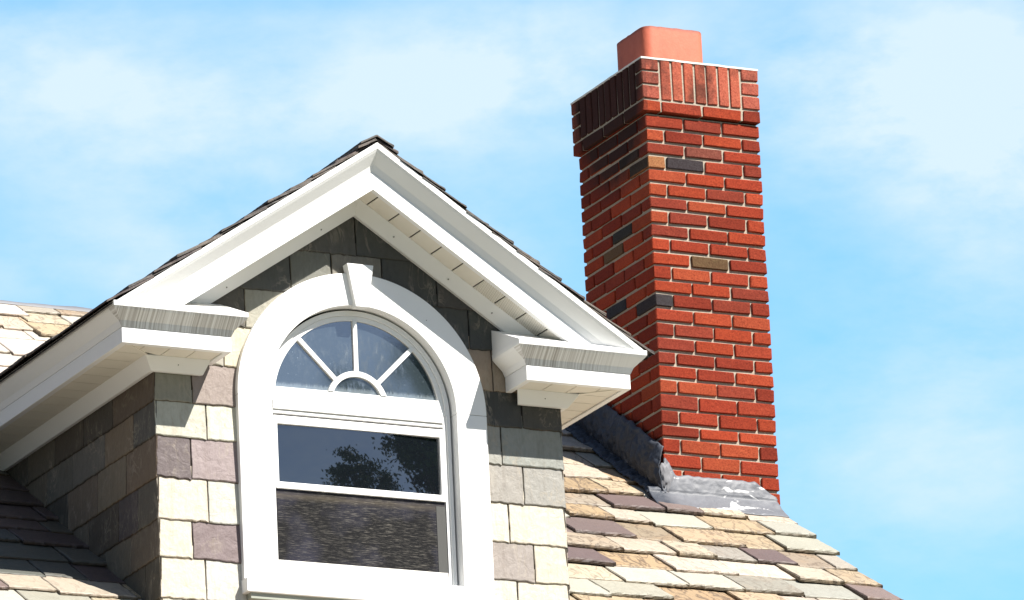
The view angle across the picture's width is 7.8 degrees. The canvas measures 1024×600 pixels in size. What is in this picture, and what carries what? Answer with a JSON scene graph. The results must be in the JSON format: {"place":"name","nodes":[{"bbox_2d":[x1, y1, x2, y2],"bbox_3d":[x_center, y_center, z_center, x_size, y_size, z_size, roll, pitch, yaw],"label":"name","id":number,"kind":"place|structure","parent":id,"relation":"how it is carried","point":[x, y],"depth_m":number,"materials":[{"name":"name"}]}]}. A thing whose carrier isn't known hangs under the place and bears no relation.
{"place":"outdoors","nodes":[
{"label":"outdoors","id":0,"kind":"place"},
{"bbox_2d":[0,26,902,599],"bbox_3d":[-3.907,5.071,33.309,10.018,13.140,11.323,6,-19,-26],"label":"house","id":1,"kind":"structure","parent":0,"point":[374,368],"depth_m":32.11,"materials":[{"name":"stone"}]},
{"bbox_2d":[235,263,498,599],"bbox_3d":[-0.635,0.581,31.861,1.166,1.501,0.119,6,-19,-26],"label":"window","id":2,"kind":"structure","parent":1,"relation":"in","point":[362,439],"depth_m":31.88,"materials":[{"name":"white paint"}]},
{"bbox_2d":[0,0,1023,599],"label":"sky","id":3,"kind":"structure","parent":0,"point":[133,133],"materials":[{"name":"blue"}]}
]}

